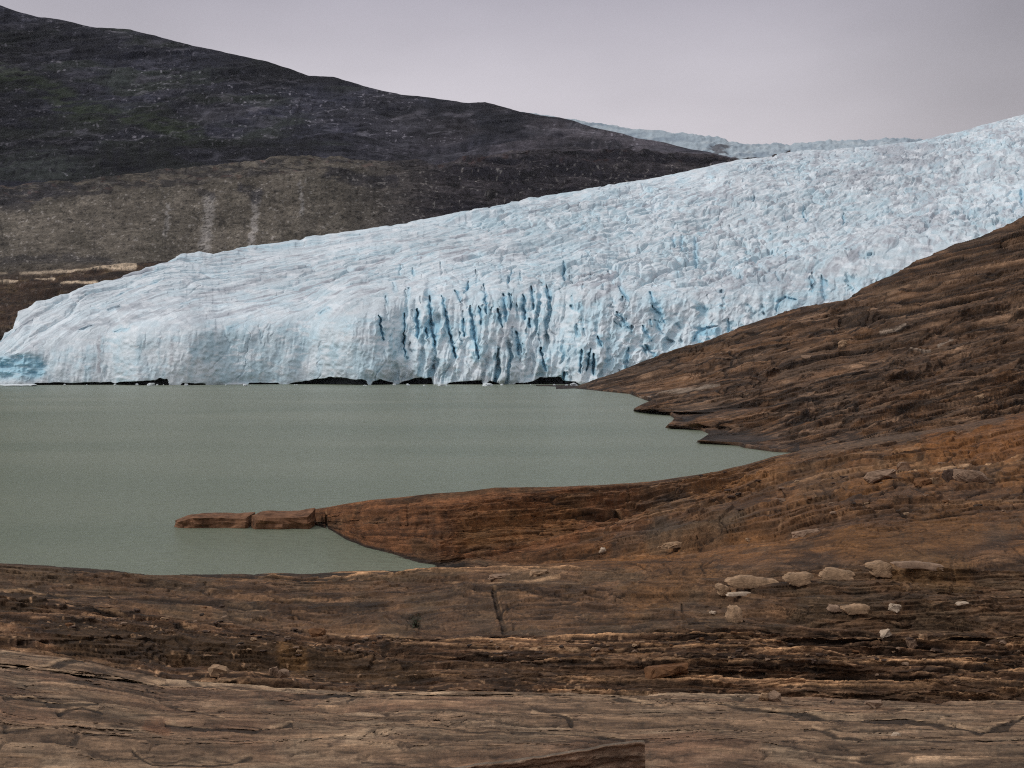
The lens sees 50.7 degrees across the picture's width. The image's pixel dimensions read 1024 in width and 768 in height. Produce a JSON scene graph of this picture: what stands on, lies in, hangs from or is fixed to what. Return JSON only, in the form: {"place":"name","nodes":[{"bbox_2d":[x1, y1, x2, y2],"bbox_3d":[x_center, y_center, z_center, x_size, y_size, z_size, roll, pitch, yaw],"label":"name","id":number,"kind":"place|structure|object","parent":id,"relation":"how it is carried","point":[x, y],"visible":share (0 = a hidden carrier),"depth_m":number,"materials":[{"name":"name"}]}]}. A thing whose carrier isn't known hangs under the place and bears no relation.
{"place":"outdoors","nodes":[
{"label":"outdoors","id":0,"kind":"place"},
{"bbox_2d":[0,5,731,186],"bbox_3d":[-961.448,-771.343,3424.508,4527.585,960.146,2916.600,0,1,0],"label":"mountain","id":1,"kind":"structure","parent":0,"point":[79,102],"depth_m":2837.11,"materials":[{"name":"grey stone"}]},
{"bbox_2d":[0,384,787,574],"bbox_3d":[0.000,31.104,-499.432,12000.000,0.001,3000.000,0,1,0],"label":"lake water","id":2,"kind":"structure","parent":0,"point":[120,477],"depth_m":221.59,"materials":[{"name":"grey liquid"}]},
{"bbox_2d":[3,384,36,385],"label":"ice floe","id":3,"kind":"object","parent":2,"relation":"on","point":[20,385],"visible":0.91,"depth_m":824.95,"materials":[{"name":"white ice"}]},
{"bbox_2d":[174,512,254,528],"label":"rock slab","id":4,"kind":"structure","parent":2,"relation":"in","point":[223,520],"depth_m":128.77,"materials":[{"name":"brown stone"}]},
{"bbox_2d":[251,508,315,529],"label":"rock slab","id":5,"kind":"structure","parent":2,"relation":"in","point":[299,519],"depth_m":127.97,"materials":[{"name":"brown stone"}]},
{"bbox_2d":[0,148,789,340],"bbox_3d":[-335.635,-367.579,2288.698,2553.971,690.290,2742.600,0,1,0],"label":"hillside","id":6,"kind":"structure","parent":0,"point":[57,238],"depth_m":1780.47,"materials":[{"name":"grey stone"}]},
{"bbox_2d":[0,413,1023,767],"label":"bedrock","id":7,"kind":"structure","parent":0,"point":[432,691],"depth_m":44.09,"materials":[{"name":"brown stone"}]},
{"bbox_2d":[208,664,229,677],"bbox_3d":[-10.325,10.117,38.041,0.733,0.417,0.655,0,1,0],"label":"boulder","id":8,"kind":"object","parent":7,"relation":"on","point":[214,670],"visible":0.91,"depth_m":37.82,"materials":[{"name":"stone"}]},
{"bbox_2d":[269,666,278,675],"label":"boulder","id":9,"kind":"object","parent":7,"relation":"on","point":[273,671],"visible":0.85,"depth_m":38.27,"materials":[{"name":"grey stone"}]},
{"bbox_2d":[277,669,289,677],"bbox_3d":[-8.007,10.224,37.961,0.460,0.397,0.364,0,1,0],"label":"boulder","id":10,"kind":"object","parent":7,"relation":"on","point":[282,673],"visible":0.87,"depth_m":37.84,"materials":[{"name":"grey stone"}]},
{"bbox_2d":[308,628,325,636],"bbox_3d":[-9.017,11.554,50.009,0.816,0.493,0.698,0,1,0],"label":"boulder","id":11,"kind":"object","parent":7,"relation":"on","point":[315,632],"visible":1,"depth_m":49.82,"materials":[{"name":"brown stone"}]},
{"bbox_2d":[409,614,423,627],"bbox_3d":[-4.728,11.691,52.915,0.620,0.838,0.952,1,2,39],"label":"shrub","id":12,"kind":"object","parent":7,"relation":"on","point":[415,623],"visible":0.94,"depth_m":52.91,"materials":[{"name":"green plant"}]},
{"bbox_2d":[488,573,509,579],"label":"flat rock","id":13,"kind":"object","parent":7,"relation":"on","point":[495,576],"visible":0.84,"depth_m":86.69,"materials":[{"name":"brown stone"}]},
{"bbox_2d":[530,569,548,576],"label":"flat rock","id":14,"kind":"object","parent":7,"relation":"on","point":[534,573],"visible":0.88,"depth_m":83.47,"materials":[{"name":"stone"}]},
{"bbox_2d":[454,740,644,767],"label":"joint block","id":15,"kind":"structure","parent":7,"relation":"on","point":[629,754],"depth_m":9.43,"materials":[{"name":"brown stone"}]},
{"bbox_2d":[599,547,605,553],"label":"white stone","id":16,"kind":"object","parent":7,"relation":"on","point":[602,550],"visible":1,"depth_m":95.61,"materials":[{"name":"stone"}]},
{"bbox_2d":[644,663,688,678],"bbox_3d":[5.387,10.035,37.706,1.586,0.544,0.948,-6,1,0],"label":"flat rock","id":17,"kind":"object","parent":7,"relation":"on","point":[662,671],"visible":0.98,"depth_m":37.39,"materials":[{"name":"brown stone"}]},
{"bbox_2d":[657,541,681,548],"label":"flat rock","id":18,"kind":"object","parent":7,"relation":"on","point":[673,544],"visible":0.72,"depth_m":84.19,"materials":[{"name":"stone"}]},
{"bbox_2d":[714,583,729,595],"bbox_3d":[10.081,9.837,51.718,0.647,0.517,0.674,0,1,-7],"label":"quartz block","id":19,"kind":"object","parent":7,"relation":"on","point":[722,589],"depth_m":51.50,"materials":[{"name":"beige stone"}]},
{"bbox_2d":[725,605,742,622],"bbox_3d":[9.065,9.437,44.137,0.643,0.682,0.810,0,1,-6],"label":"quartz block","id":20,"kind":"object","parent":7,"relation":"on","point":[733,613],"depth_m":43.90,"materials":[{"name":"beige stone"}]},
{"bbox_2d":[726,591,750,596],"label":"quartz block","id":21,"kind":"object","parent":7,"relation":"on","point":[739,593],"depth_m":50.45,"materials":[{"name":"white stone"}]},
{"bbox_2d":[724,575,778,588],"bbox_3d":[11.321,9.368,50.995,2.637,0.608,0.748,0,1,1],"label":"quartz block","id":22,"kind":"object","parent":7,"relation":"on","point":[745,581],"depth_m":50.76,"materials":[{"name":"beige stone"}]},
{"bbox_2d":[759,693,768,700],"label":"boulder","id":23,"kind":"object","parent":7,"relation":"on","point":[763,697],"visible":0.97,"depth_m":22.67,"materials":[{"name":"stone"}]},
{"bbox_2d":[768,690,781,701],"bbox_3d":[5.514,6.620,22.747,0.335,0.300,0.242,0,1,0],"label":"boulder","id":24,"kind":"object","parent":7,"relation":"on","point":[774,696],"visible":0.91,"depth_m":22.67,"materials":[{"name":"beige stone"}]},
{"bbox_2d":[774,498,785,501],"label":"flat rock","id":25,"kind":"object","parent":7,"relation":"on","point":[781,499],"visible":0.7,"depth_m":95.30,"materials":[{"name":"brown stone"}]},
{"bbox_2d":[782,571,813,586],"bbox_3d":[13.216,9.011,49.862,1.403,0.559,0.725,0,1,-4],"label":"quartz block","id":26,"kind":"object","parent":7,"relation":"on","point":[797,579],"depth_m":49.63,"materials":[{"name":"beige stone"}]},
{"bbox_2d":[791,528,819,537],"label":"flat rock","id":27,"kind":"object","parent":7,"relation":"on","point":[801,533],"visible":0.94,"depth_m":71.31,"materials":[{"name":"beige stone"}]},
{"bbox_2d":[826,604,842,611],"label":"quartz block","id":28,"kind":"object","parent":7,"relation":"on","point":[832,608],"depth_m":44.94,"materials":[{"name":"beige stone"}]},
{"bbox_2d":[818,567,854,580],"bbox_3d":[15.160,8.889,50.407,1.613,0.572,0.716,0,1,1],"label":"quartz block","id":29,"kind":"object","parent":7,"relation":"on","point":[831,573],"depth_m":50.17,"materials":[{"name":"beige stone"}]},
{"bbox_2d":[840,603,869,614],"bbox_3d":[14.213,9.313,44.690,1.182,0.358,0.572,0,1,-8],"label":"quartz block","id":30,"kind":"object","parent":7,"relation":"on","point":[854,609],"depth_m":44.50,"materials":[{"name":"beige stone"}]},
{"bbox_2d":[864,700,882,707],"bbox_3d":[7.024,6.205,20.954,0.319,0.151,0.254,0,1,-15],"label":"boulder","id":31,"kind":"object","parent":7,"relation":"on","point":[875,703],"visible":1,"depth_m":20.88,"materials":[{"name":"beige stone"}]},
{"bbox_2d":[865,560,892,577],"bbox_3d":[17.388,8.752,51.079,1.187,0.715,0.844,0,1,-3],"label":"quartz block","id":32,"kind":"object","parent":7,"relation":"on","point":[878,568],"depth_m":50.82,"materials":[{"name":"beige stone"}]},
{"bbox_2d":[863,469,896,482],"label":"flat rock","id":33,"kind":"object","parent":7,"relation":"on","point":[874,476],"visible":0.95,"depth_m":95.97,"materials":[{"name":"beige stone"}]},
{"bbox_2d":[879,629,891,637],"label":"white stone","id":34,"kind":"object","parent":7,"relation":"on","point":[885,633],"visible":0.94,"depth_m":41.99,"materials":[{"name":"stone"}]},
{"bbox_2d":[888,603,901,612],"bbox_3d":[15.828,9.243,44.657,0.611,0.376,0.509,-1,1,-29],"label":"white stone","id":35,"kind":"object","parent":7,"relation":"on","point":[895,608],"visible":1,"depth_m":44.47,"materials":[{"name":"stone"}]},
{"bbox_2d":[891,732,900,735],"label":"white stone","id":36,"kind":"object","parent":7,"relation":"on","point":[895,734],"visible":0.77,"depth_m":13.32,"materials":[{"name":"stone"}]},
{"bbox_2d":[896,462,910,470],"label":"flat rock","id":37,"kind":"object","parent":7,"relation":"on","point":[904,466],"visible":0.85,"depth_m":111.01,"materials":[{"name":"brown stone"}]},
{"bbox_2d":[905,638,917,648],"bbox_3d":[15.180,9.860,41.127,0.499,0.410,0.409,0,1,0],"label":"boulder","id":38,"kind":"object","parent":7,"relation":"on","point":[912,644],"visible":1,"depth_m":40.97,"materials":[{"name":"stone"}]},
{"bbox_2d":[890,561,943,570],"bbox_3d":[18.876,8.464,50.291,2.371,0.376,0.557,0,1,2],"label":"quartz block","id":39,"kind":"object","parent":7,"relation":"on","point":[917,565],"depth_m":50.10,"materials":[{"name":"beige stone"}]},
{"bbox_2d":[913,477,931,486],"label":"flat rock","id":40,"kind":"object","parent":7,"relation":"on","point":[919,482],"visible":0.94,"depth_m":89.67,"materials":[{"name":"brown stone"}]},
{"bbox_2d":[918,633,927,639],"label":"boulder","id":41,"kind":"object","parent":7,"relation":"on","point":[922,636],"visible":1,"depth_m":41.15,"materials":[{"name":"stone"}]},
{"bbox_2d":[930,477,938,483],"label":"flat rock","id":42,"kind":"object","parent":7,"relation":"on","point":[935,480],"visible":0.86,"depth_m":89.93,"materials":[{"name":"stone"}]},
{"bbox_2d":[942,468,957,482],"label":"flat rock","id":43,"kind":"object","parent":7,"relation":"on","point":[947,474],"visible":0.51,"depth_m":93.19,"materials":[{"name":"brown stone"}]},
{"bbox_2d":[955,601,968,605],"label":"white stone","id":44,"kind":"object","parent":7,"relation":"on","point":[958,603],"visible":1,"depth_m":44.73,"materials":[{"name":"stone"}]},
{"bbox_2d":[952,469,987,481],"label":"flat rock","id":45,"kind":"object","parent":7,"relation":"on","point":[968,475],"visible":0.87,"depth_m":90.62,"materials":[{"name":"stone"}]},
{"bbox_2d":[0,114,1023,384],"bbox_3d":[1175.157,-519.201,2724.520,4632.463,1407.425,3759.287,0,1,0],"label":"glacier","id":46,"kind":"object","parent":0,"point":[584,286],"visible":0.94,"depth_m":1067.66,"materials":[{"name":"white ice"}]},
{"bbox_2d":[0,0,1023,144],"label":"sky","id":47,"kind":"structure","parent":0,"point":[789,72],"materials":[{"name":"grey"}]},
{"bbox_2d":[532,113,922,158],"bbox_3d":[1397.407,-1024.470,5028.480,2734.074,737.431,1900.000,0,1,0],"label":"distant icefield","id":48,"kind":"structure","parent":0,"point":[720,146],"depth_m":5482.29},
{"bbox_2d":[536,216,1023,452],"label":"rocky slope","id":49,"kind":"structure","parent":0,"point":[936,341],"depth_m":449.36,"materials":[{"name":"brown stone"}]},
{"bbox_2d":[800,355,811,359],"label":"hill stone","id":50,"kind":"object","parent":49,"relation":"on","point":[805,356],"visible":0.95,"depth_m":479.87,"materials":[{"name":"beige stone"}]},
{"bbox_2d":[838,339,850,346],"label":"hill stone","id":51,"kind":"object","parent":49,"relation":"on","point":[842,343],"visible":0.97,"depth_m":497.84,"materials":[{"name":"stone"}]}
]}

